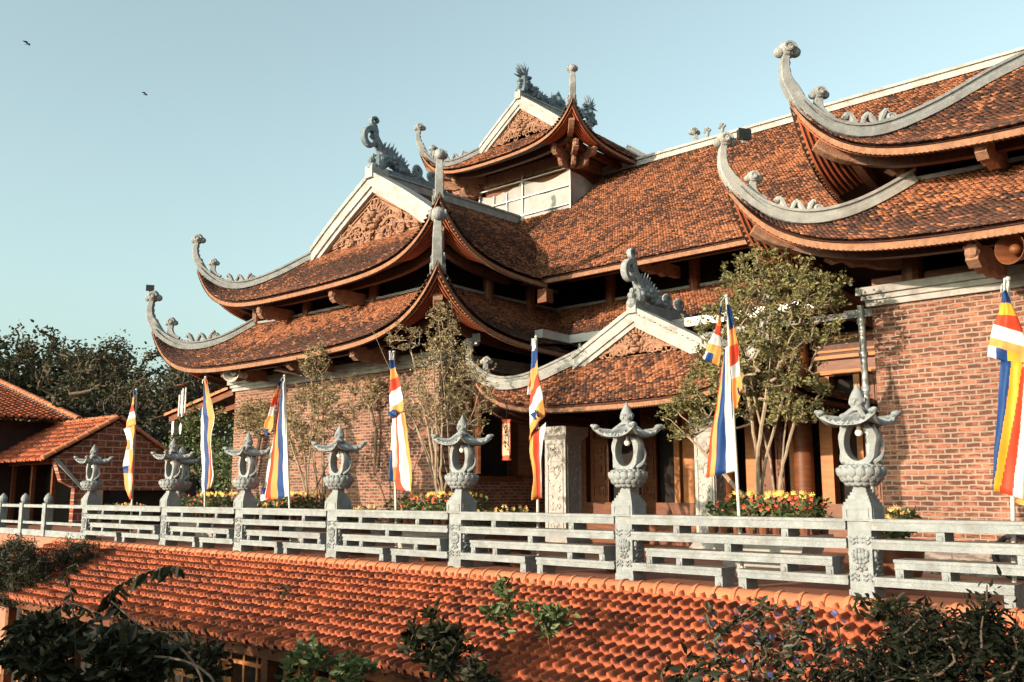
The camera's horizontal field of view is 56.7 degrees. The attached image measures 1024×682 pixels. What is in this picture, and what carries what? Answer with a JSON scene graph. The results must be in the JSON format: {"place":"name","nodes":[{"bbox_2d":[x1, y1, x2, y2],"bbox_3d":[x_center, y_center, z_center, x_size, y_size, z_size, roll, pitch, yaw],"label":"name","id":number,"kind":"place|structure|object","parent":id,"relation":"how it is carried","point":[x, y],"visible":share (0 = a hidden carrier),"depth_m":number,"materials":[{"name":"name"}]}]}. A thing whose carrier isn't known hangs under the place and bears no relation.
{"place":"outdoors","nodes":[
{"label":"outdoors","id":0,"kind":"place"},
{"bbox_2d":[421,536,446,560],"bbox_3d":[-1.192,3.071,14.031,0.462,0.340,0.457,-8,-12,42],"label":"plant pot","id":1,"kind":"object","parent":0,"point":[430,558],"visible":0.18,"depth_m":13.88,"materials":[{"name":"brown ceramic"}]},
{"bbox_2d":[0,506,1023,673],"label":"terrace","id":2,"kind":"structure","parent":0,"point":[939,597],"depth_m":11.71,"materials":[{"name":"tile"}]},
{"bbox_2d":[0,493,82,538],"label":"railing","id":3,"kind":"object","parent":2,"relation":"on","point":[45,522],"visible":0.95,"depth_m":22.42,"materials":[{"name":"stone"}]},
{"bbox_2d":[0,330,149,421],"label":"broadleaf tree","id":4,"kind":"object","parent":2,"relation":"on","point":[13,376],"visible":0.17,"depth_m":41.19,"materials":[{"name":"green plant"}]},
{"bbox_2d":[0,414,168,526],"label":"brick house","id":5,"kind":"structure","parent":2,"relation":"on","point":[56,447],"depth_m":29.65,"materials":[{"name":"brown brick"}]},
{"bbox_2d":[74,444,113,539],"bbox_3d":[-9.129,3.266,20.595,0.633,2.045,0.633,-7,-12,41],"label":"lantern post","id":6,"kind":"object","parent":2,"relation":"on","point":[91,484],"visible":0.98,"depth_m":20.50,"materials":[{"name":"stone"}]},
{"bbox_2d":[27,367,171,427],"bbox_3d":[-17.724,4.718,42.707,7.761,6.284,7.924,6,-11,-32],"label":"broadleaf tree","id":7,"kind":"object","parent":2,"relation":"on","point":[87,395],"visible":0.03,"depth_m":39.57,"materials":[{"name":"green plant"}]},
{"bbox_2d":[4,319,202,423],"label":"broadleaf tree","id":8,"kind":"object","parent":2,"relation":"on","point":[26,352],"visible":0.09,"depth_m":43.63,"materials":[{"name":"green plant"}]},
{"bbox_2d":[0,378,220,523],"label":"hipped house","id":9,"kind":"structure","parent":2,"relation":"on","point":[17,402],"depth_m":32.07,"materials":[{"name":"orange ceramic"}]},
{"bbox_2d":[100,502,143,537],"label":"flower bed","id":10,"kind":"object","parent":2,"relation":"on","point":[124,513],"visible":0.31,"depth_m":20.80,"materials":[{"name":"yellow plant"}]},
{"bbox_2d":[84,505,161,542],"bbox_3d":[-7.846,3.729,19.325,3.250,0.743,0.294,-8,-12,42],"label":"balustrade panel","id":11,"kind":"object","parent":2,"relation":"on","point":[108,528],"visible":0.85,"depth_m":19.18,"materials":[{"name":"stone"}]},
{"bbox_2d":[26,343,230,496],"bbox_3d":[-14.692,3.508,36.609,6.438,6.704,9.448,-5,-10,29],"label":"broadleaf tree","id":12,"kind":"object","parent":2,"relation":"on","point":[159,399],"visible":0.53,"depth_m":36.13,"materials":[{"name":"green plant"}]},
{"bbox_2d":[123,388,137,531],"bbox_3d":[-8.110,2.597,20.087,0.577,3.206,0.124,-8,-12,42],"label":"flagpole with flag","id":13,"kind":"object","parent":2,"relation":"on","point":[129,459],"visible":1,"depth_m":20.13,"materials":[{"name":"multicoloured fabric"}]},
{"bbox_2d":[139,412,193,473],"bbox_3d":[-11.810,3.822,31.841,2.248,2.810,2.521,3,-10,-16],"label":"garden shrub","id":14,"kind":"object","parent":2,"relation":"on","point":[157,433],"visible":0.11,"depth_m":31.84,"materials":[{"name":"green plant"}]},
{"bbox_2d":[151,438,195,545],"bbox_3d":[-6.561,2.890,18.264,0.633,2.045,0.633,-9,-13,44],"label":"lantern post","id":15,"kind":"object","parent":2,"relation":"on","point":[172,482],"visible":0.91,"depth_m":18.16,"materials":[{"name":"stone"}]},
{"bbox_2d":[165,445,201,505],"bbox_3d":[-7.244,3.288,20.735,0.633,2.045,0.633,-7,-12,41],"label":"lantern post","id":16,"kind":"object","parent":2,"relation":"on","point":[184,477],"visible":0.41,"depth_m":20.68,"materials":[{"name":"stone"}]},
{"bbox_2d":[140,371,233,496],"bbox_3d":[-13.373,4.326,41.520,7.500,6.609,6.700,-8,-12,42],"label":"broadleaf tree","id":17,"kind":"object","parent":2,"relation":"on","point":[223,434],"visible":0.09,"depth_m":39.89,"materials":[{"name":"green plant"}]},
{"bbox_2d":[160,386,234,496],"bbox_3d":[-8.923,3.001,27.647,3.491,3.485,2.410,-8,-12,42],"label":"garden shrub","id":18,"kind":"object","parent":2,"relation":"on","point":[190,427],"visible":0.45,"depth_m":27.53,"materials":[{"name":"green plant"}]},
{"bbox_2d":[164,387,234,438],"bbox_3d":[-8.157,3.556,28.548,4.068,4.003,3.125,-8,-12,42],"label":"tiled lean to","id":19,"kind":"object","parent":2,"relation":"on","point":[225,394],"visible":0.27,"depth_m":27.82,"materials":[{"name":"orange ceramic"}]},
{"bbox_2d":[165,506,235,547],"bbox_3d":[-5.596,3.400,17.283,2.362,0.743,0.294,-8,-12,42],"label":"balustrade panel","id":20,"kind":"object","parent":2,"relation":"on","point":[221,535],"visible":0.87,"depth_m":17.17,"materials":[{"name":"stone"}]},
{"bbox_2d":[199,376,214,535],"bbox_3d":[-5.801,2.247,18.007,0.678,3.236,0.114,-8,-12,42],"label":"flagpole with flag","id":21,"kind":"object","parent":2,"relation":"on","point":[206,413],"visible":1,"depth_m":18.09,"materials":[{"name":"multicoloured fabric"}]},
{"bbox_2d":[178,491,237,541],"bbox_3d":[-6.147,3.576,19.347,1.761,1.035,0.888,-8,-12,42],"label":"flower bed","id":22,"kind":"object","parent":2,"relation":"on","point":[211,501],"visible":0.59,"depth_m":19.10,"materials":[{"name":"plant"}]},
{"bbox_2d":[212,444,232,496],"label":"garden shrub","id":23,"kind":"object","parent":2,"relation":"on","point":[225,475],"visible":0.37,"depth_m":24.36,"materials":[{"name":"green plant"}]},
{"bbox_2d":[223,432,270,551],"bbox_3d":[-4.628,2.607,16.509,0.633,2.045,0.633,-7,-12,41],"label":"lantern post","id":24,"kind":"object","parent":2,"relation":"on","point":[246,482],"visible":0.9,"depth_m":16.41,"materials":[{"name":"stone"}]},
{"bbox_2d":[254,501,287,548],"bbox_3d":[-4.386,3.299,17.046,0.540,0.851,0.818,-8,-12,42],"label":"flower bed","id":25,"kind":"object","parent":2,"relation":"on","point":[270,505],"visible":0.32,"depth_m":16.89,"materials":[{"name":"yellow plant"}]},
{"bbox_2d":[264,537,283,549],"bbox_3d":[-4.249,3.549,16.871,0.420,0.300,0.416,-8,-12,42],"label":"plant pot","id":26,"kind":"object","parent":2,"relation":"on","point":[275,538],"visible":0.16,"depth_m":16.74,"materials":[{"name":"brown ceramic"}]},
{"bbox_2d":[260,374,291,540],"bbox_3d":[-4.038,2.081,16.354,0.887,3.040,0.155,-7,-12,37],"label":"flagpole with flag","id":27,"kind":"object","parent":2,"relation":"on","point":[277,482],"visible":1,"depth_m":16.40,"materials":[{"name":"multicoloured fabric"}]},
{"bbox_2d":[240,508,326,554],"bbox_3d":[-3.664,3.117,15.529,2.388,0.743,0.294,-8,-12,42],"label":"balustrade panel","id":28,"kind":"object","parent":2,"relation":"on","point":[260,537],"visible":0.85,"depth_m":15.41,"materials":[{"name":"stone"}]},
{"bbox_2d":[254,491,327,542],"bbox_3d":[-4.006,3.263,17.394,1.843,1.031,0.882,-8,-12,42],"label":"flower bed","id":29,"kind":"object","parent":2,"relation":"on","point":[301,502],"visible":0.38,"depth_m":17.02,"materials":[{"name":"plant"}]},
{"bbox_2d":[269,337,370,508],"bbox_3d":[-3.679,1.620,17.788,2.521,3.432,1.061,-8,-12,42],"label":"leafy shrub","id":30,"kind":"object","parent":29,"relation":"on","point":[295,425],"visible":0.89,"depth_m":17.71,"materials":[{"name":"green plant"}]},
{"bbox_2d":[311,425,367,558],"bbox_3d":[-2.700,2.325,14.758,0.633,2.045,0.633,-8,-12,39],"label":"lantern post","id":31,"kind":"object","parent":2,"relation":"on","point":[337,481],"visible":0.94,"depth_m":14.65,"materials":[{"name":"stone"}]},
{"bbox_2d":[348,504,383,554],"bbox_3d":[-2.549,3.066,15.498,0.674,0.818,0.856,-8,-12,42],"label":"flower bed","id":32,"kind":"object","parent":2,"relation":"on","point":[357,531],"visible":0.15,"depth_m":15.33,"materials":[{"name":"yellow plant"}]},
{"bbox_2d":[334,509,448,562],"bbox_3d":[-1.690,2.828,13.737,2.474,0.743,0.294,-8,-12,42],"label":"balustrade panel","id":33,"kind":"object","parent":2,"relation":"on","point":[361,543],"visible":0.92,"depth_m":13.61,"materials":[{"name":"stone"}]},
{"bbox_2d":[388,350,411,546],"bbox_3d":[-1.709,1.672,14.220,0.594,3.165,0.203,-8,-12,42],"label":"flagpole with flag","id":34,"kind":"object","parent":2,"relation":"on","point":[400,470],"visible":1,"depth_m":14.29,"materials":[{"name":"multicoloured fabric"}]},
{"bbox_2d":[384,490,490,558],"bbox_3d":[-1.171,2.844,14.782,1.843,1.029,0.864,-8,-12,42],"label":"flower bed","id":35,"kind":"object","parent":2,"relation":"on","point":[434,504],"visible":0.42,"depth_m":14.73,"materials":[{"name":"multicoloured plant"}]},
{"bbox_2d":[370,300,500,508],"bbox_3d":[-1.258,1.146,15.575,2.702,3.656,1.199,-8,-12,42],"label":"twiggy tree","id":36,"kind":"object","parent":35,"relation":"on","point":[443,413],"visible":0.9,"depth_m":15.42,"materials":[{"name":"green plant"}]},
{"bbox_2d":[431,415,493,567],"bbox_3d":[-0.685,2.030,12.929,0.633,2.045,0.633,-8,-12,43],"label":"lantern post","id":37,"kind":"object","parent":2,"relation":"on","point":[462,480],"visible":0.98,"depth_m":12.82,"materials":[{"name":"stone"}]},
{"bbox_2d":[473,504,534,564],"bbox_3d":[-0.105,2.707,13.295,0.693,0.826,0.854,-8,-12,42],"label":"flower bed","id":38,"kind":"object","parent":2,"relation":"on","point":[505,537],"visible":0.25,"depth_m":13.15,"materials":[{"name":"yellow plant"}]},
{"bbox_2d":[527,335,545,554],"bbox_3d":[0.291,1.428,12.417,0.174,3.072,0.355,6,-11,-34],"label":"flagpole with flag","id":39,"kind":"object","parent":2,"relation":"on","point":[536,410],"visible":1,"depth_m":12.43,"materials":[{"name":"multicoloured fabric"}]},
{"bbox_2d":[460,511,615,573],"bbox_3d":[0.337,2.531,11.896,2.535,0.743,0.294,-8,-12,42],"label":"balustrade panel","id":40,"kind":"object","parent":2,"relation":"on","point":[576,552],"visible":0.96,"depth_m":11.74,"materials":[{"name":"stone"}]},
{"bbox_2d":[538,426,592,543],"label":"stone pillar","id":41,"kind":"structure","parent":2,"relation":"on","point":[563,472],"depth_m":17.73,"materials":[{"name":"grey stone"}]},
{"bbox_2d":[145,40,1023,577],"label":"temple","id":42,"kind":"structure","parent":2,"relation":"on","point":[595,262],"depth_m":18.17,"materials":[{"name":"tile"}]},
{"bbox_2d":[146,285,153,291],"bbox_3d":[-8.957,-1.288,23.489,0.192,0.192,0.075,3,-10,-17],"label":"floodlight","id":43,"kind":"object","parent":42,"relation":"attached to","point":[149,288],"visible":0.83,"depth_m":23.46,"materials":[{"name":"black plastic"}]},
{"bbox_2d":[176,372,188,433],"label":"wind chimes","id":44,"kind":"object","parent":42,"relation":"hanging from","point":[183,405],"visible":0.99,"depth_m":22.62,"materials":[{"name":"white paint"}]},
{"bbox_2d":[223,365,247,381],"bbox_3d":[-6.110,0.736,21.184,0.416,0.416,0.560,-3,-10,17],"label":"horn loudspeaker","id":45,"kind":"object","parent":42,"relation":"attached to","point":[231,376],"visible":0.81,"depth_m":21.02,"materials":[{"name":"grey metal"}]},
{"bbox_2d":[231,395,275,475],"bbox_3d":[-5.961,2.180,21.885,1.584,1.872,0.581,-8,-12,42],"label":"tree","id":46,"kind":"object","parent":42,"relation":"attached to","point":[262,416],"depth_m":21.86,"materials":[{"name":"green plant"}]},
{"bbox_2d":[274,367,305,378],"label":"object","id":47,"kind":"object","parent":42,"relation":"attached to","point":[281,369],"visible":0.73,"depth_m":20.48,"materials":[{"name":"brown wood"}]},
{"bbox_2d":[357,372,389,466],"bbox_3d":[-2.781,1.577,19.026,0.842,1.892,0.488,-8,-12,42],"label":"tree","id":48,"kind":"object","parent":42,"relation":"attached to","point":[368,399],"depth_m":19.02,"materials":[{"name":"green plant"}]},
{"bbox_2d":[470,333,480,343],"bbox_3d":[-0.670,-0.038,17.547,0.192,0.192,0.075,-2,-9,12],"label":"floodlight","id":49,"kind":"object","parent":42,"relation":"attached to","point":[475,338],"visible":1,"depth_m":17.52,"materials":[{"name":"black plastic"}]},
{"bbox_2d":[502,404,511,460],"bbox_3d":[-0.095,1.554,16.209,0.210,0.967,0.030,-8,-12,42],"label":"hanging scroll","id":50,"kind":"object","parent":42,"relation":"hanging from","point":[506,438],"visible":1,"depth_m":16.18,"materials":[{"name":"paper"}]},
{"bbox_2d":[736,128,751,143],"bbox_3d":[3.061,-2.704,12.523,0.184,0.186,0.075,3,-10,-17],"label":"floodlight","id":51,"kind":"object","parent":42,"relation":"attached to","point":[744,135],"visible":1,"depth_m":12.50,"materials":[{"name":"black plastic"}]},
{"bbox_2d":[995,234,1023,264],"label":"horn loudspeaker","id":52,"kind":"object","parent":42,"relation":"hanging from","point":[1009,250],"visible":0.95,"depth_m":10.37,"materials":[{"name":"brown metal"}]},
{"bbox_2d":[590,402,662,580],"bbox_3d":[1.358,1.732,11.074,0.633,2.045,0.633,-8,-12,41],"label":"lantern post","id":53,"kind":"object","parent":2,"relation":"on","point":[628,501],"visible":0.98,"depth_m":10.96,"materials":[{"name":"stone"}]},
{"bbox_2d":[688,417,725,548],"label":"stone pillar","id":54,"kind":"structure","parent":2,"relation":"on","point":[713,489],"depth_m":15.60,"materials":[{"name":"grey stone"}]},
{"bbox_2d":[703,294,743,567],"bbox_3d":[2.352,1.052,10.555,0.478,3.223,0.170,-6,-11,34],"label":"flagpole with flag","id":55,"kind":"object","parent":2,"relation":"on","point":[722,457],"visible":1,"depth_m":10.61,"materials":[{"name":"multicoloured fabric"}]},
{"bbox_2d":[631,514,849,588],"bbox_3d":[2.380,2.233,10.042,2.516,0.743,0.294,-8,-12,42],"label":"balustrade panel","id":56,"kind":"object","parent":2,"relation":"on","point":[788,570],"visible":0.91,"depth_m":9.86,"materials":[{"name":"stone"}]},
{"bbox_2d":[705,490,833,573],"bbox_3d":[3.145,2.350,11.703,1.513,1.023,0.858,-8,-12,42],"label":"flower bed","id":57,"kind":"object","parent":2,"relation":"on","point":[750,506],"visible":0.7,"depth_m":11.49,"materials":[{"name":"multicoloured plant"}]},
{"bbox_2d":[655,239,856,516],"bbox_3d":[3.095,0.527,12.389,2.862,3.779,1.574,-8,-12,42],"label":"garden tree","id":58,"kind":"object","parent":57,"relation":"in","point":[803,309],"visible":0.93,"depth_m":12.13,"materials":[{"name":"green plant"}]},
{"bbox_2d":[814,384,901,597],"bbox_3d":[3.401,1.433,9.220,0.633,2.045,0.633,-8,-12,43],"label":"lantern post","id":59,"kind":"object","parent":2,"relation":"on","point":[862,506],"visible":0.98,"depth_m":9.11,"materials":[{"name":"stone"}]},
{"bbox_2d":[881,505,924,589],"bbox_3d":[4.051,2.146,9.924,0.539,0.860,0.782,-4,-10,21],"label":"flower bed","id":60,"kind":"object","parent":2,"relation":"on","point":[889,556],"visible":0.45,"depth_m":9.76,"materials":[{"name":"green plant"}]},
{"bbox_2d":[870,519,1023,608],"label":"balustrade panel","id":61,"kind":"object","parent":2,"relation":"on","point":[950,570],"visible":0.94,"depth_m":8.49,"materials":[{"name":"stone"}]},
{"bbox_2d":[987,276,1023,582],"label":"flagpole with flag","id":62,"kind":"object","parent":2,"relation":"on","point":[1006,345],"visible":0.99,"depth_m":8.59,"materials":[{"name":"multicoloured fabric"}]},
{"bbox_2d":[992,534,1023,579],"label":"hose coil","id":63,"kind":"object","parent":2,"relation":"on","point":[995,557],"visible":0.41,"depth_m":10.94,"materials":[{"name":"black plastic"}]},
{"bbox_2d":[0,0,1023,497],"label":"sky","id":64,"kind":"structure","parent":0,"point":[244,137],"materials":[{"name":"blue"}]},
{"bbox_2d":[509,549,530,566],"bbox_3d":[0.092,2.912,12.793,0.357,0.260,0.353,-8,-12,42],"label":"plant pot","id":65,"kind":"object","parent":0,"point":[518,551],"visible":0.27,"depth_m":12.67,"materials":[{"name":"brown ceramic"}]},
{"bbox_2d":[604,544,615,572],"bbox_3d":[1.333,2.735,11.941,0.462,0.340,0.457,-8,-12,42],"label":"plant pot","id":66,"kind":"object","parent":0,"point":[611,570],"visible":0.16,"depth_m":11.82,"materials":[{"name":"brown ceramic"}]},
{"bbox_2d":[787,622,953,681],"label":"dark vine","id":67,"kind":"object","parent":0,"point":[840,674],"visible":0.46,"depth_m":5.24,"materials":[{"name":"green plant"}]},
{"bbox_2d":[845,564,1023,681],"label":"dark vine","id":68,"kind":"object","parent":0,"point":[983,631],"visible":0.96,"depth_m":4.98,"materials":[{"name":"green plant"}]},
{"label":"ground","id":69,"kind":"structure","parent":0,"visible":0},
{"bbox_2d":[0,606,97,681],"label":"leafy plant","id":70,"kind":"object","parent":69,"relation":"on","point":[56,633],"visible":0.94,"depth_m":11.72,"materials":[{"name":"green plant"}]},
{"bbox_2d":[25,602,102,681],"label":"arching plant","id":71,"kind":"object","parent":69,"relation":"on","point":[66,607],"visible":0.71,"depth_m":11.31,"materials":[{"name":"green plant"}]},
{"bbox_2d":[55,563,81,672],"bbox_3d":[-5.633,4.533,11.951,0.600,3.392,0.264,-8,-12,42],"label":"arching plant","id":72,"kind":"object","parent":69,"relation":"on","point":[69,569],"visible":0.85,"depth_m":12.21,"materials":[{"name":"green plant"}]},
{"bbox_2d":[70,619,191,681],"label":"leafy plant","id":73,"kind":"object","parent":69,"relation":"on","point":[99,654],"visible":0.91,"depth_m":9.92,"materials":[{"name":"green plant"}]},
{"bbox_2d":[96,565,203,681],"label":"arching plant","id":74,"kind":"object","parent":69,"relation":"on","point":[159,575],"visible":0.92,"depth_m":10.54,"materials":[{"name":"green plant"}]},
{"bbox_2d":[116,631,214,681],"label":"arching plant","id":75,"kind":"object","parent":69,"relation":"on","point":[185,635],"visible":0.44,"depth_m":9.65,"materials":[{"name":"green plant"}]},
{"bbox_2d":[174,627,233,681],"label":"leafy plant","id":76,"kind":"object","parent":69,"relation":"on","point":[205,657],"visible":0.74,"depth_m":11.38,"materials":[{"name":"green plant"}]},
{"bbox_2d":[273,633,339,681],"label":"leafy plant","id":77,"kind":"object","parent":69,"relation":"on","point":[314,650],"visible":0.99,"depth_m":10.12,"materials":[{"name":"green plant"}]},
{"bbox_2d":[329,649,378,681],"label":"leafy plant","id":78,"kind":"object","parent":69,"relation":"on","point":[354,667],"visible":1,"depth_m":9.45,"materials":[{"name":"green plant"}]},
{"bbox_2d":[396,596,481,681],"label":"leafy plant","id":79,"kind":"object","parent":69,"relation":"on","point":[444,640],"visible":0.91,"depth_m":8.82,"materials":[{"name":"green plant"}]},
{"bbox_2d":[432,652,503,681],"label":"leafy plant","id":80,"kind":"object","parent":69,"relation":"on","point":[479,674],"visible":1,"depth_m":8.06,"materials":[{"name":"green plant"}]},
{"bbox_2d":[0,537,1023,681],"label":"house","id":81,"kind":"structure","parent":69,"relation":"on","point":[625,630],"depth_m":11.24,"materials":[{"name":"orange tile"}]},
{"bbox_2d":[0,532,60,613],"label":"feathery shrub","id":82,"kind":"object","parent":81,"relation":"on","point":[32,566],"visible":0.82,"depth_m":17.03,"materials":[{"name":"green plant"}]},
{"bbox_2d":[43,531,111,567],"bbox_3d":[-8.298,4.076,18.095,1.432,0.895,1.116,-8,-12,42],"label":"feathery shrub","id":83,"kind":"object","parent":81,"relation":"on","point":[67,556],"visible":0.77,"depth_m":17.89,"materials":[{"name":"green plant"}]},
{"bbox_2d":[274,582,291,609],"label":"leafy plant","id":84,"kind":"object","parent":81,"relation":"on","point":[283,588],"visible":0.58,"depth_m":12.62,"materials":[{"name":"green plant"}]},
{"bbox_2d":[478,574,519,646],"bbox_3d":[-0.105,2.811,9.538,0.415,0.924,0.363,-8,-12,42],"label":"leafy plant","id":85,"kind":"object","parent":81,"relation":"on","point":[497,610],"visible":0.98,"depth_m":9.53,"materials":[{"name":"green plant"}]},
{"bbox_2d":[504,598,580,659],"bbox_3d":[0.273,2.844,9.174,0.880,0.684,0.483,-4,-10,23],"label":"leafy plant","id":86,"kind":"object","parent":81,"relation":"on","point":[552,616],"visible":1,"depth_m":9.10,"materials":[{"name":"green plant"}]},
{"bbox_2d":[852,592,934,633],"bbox_3d":[3.251,2.350,7.959,0.681,0.532,0.707,-1,-9,9],"label":"leafy plant","id":87,"kind":"object","parent":81,"relation":"on","point":[882,611],"visible":0.8,"depth_m":7.99,"materials":[{"name":"green plant"}]},
{"bbox_2d":[652,641,748,681],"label":"leafy plant","id":88,"kind":"object","parent":69,"relation":"on","point":[690,670],"visible":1,"depth_m":6.52,"materials":[{"name":"green plant"}]},
{"bbox_2d":[689,595,807,681],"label":"leafy plant","id":89,"kind":"object","parent":69,"relation":"on","point":[719,631],"visible":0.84,"depth_m":6.45,"materials":[{"name":"green plant"}]},
{"bbox_2d":[751,605,854,681],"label":"leafy plant","id":90,"kind":"object","parent":69,"relation":"on","point":[788,651],"visible":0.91,"depth_m":6.05,"materials":[{"name":"green plant"}]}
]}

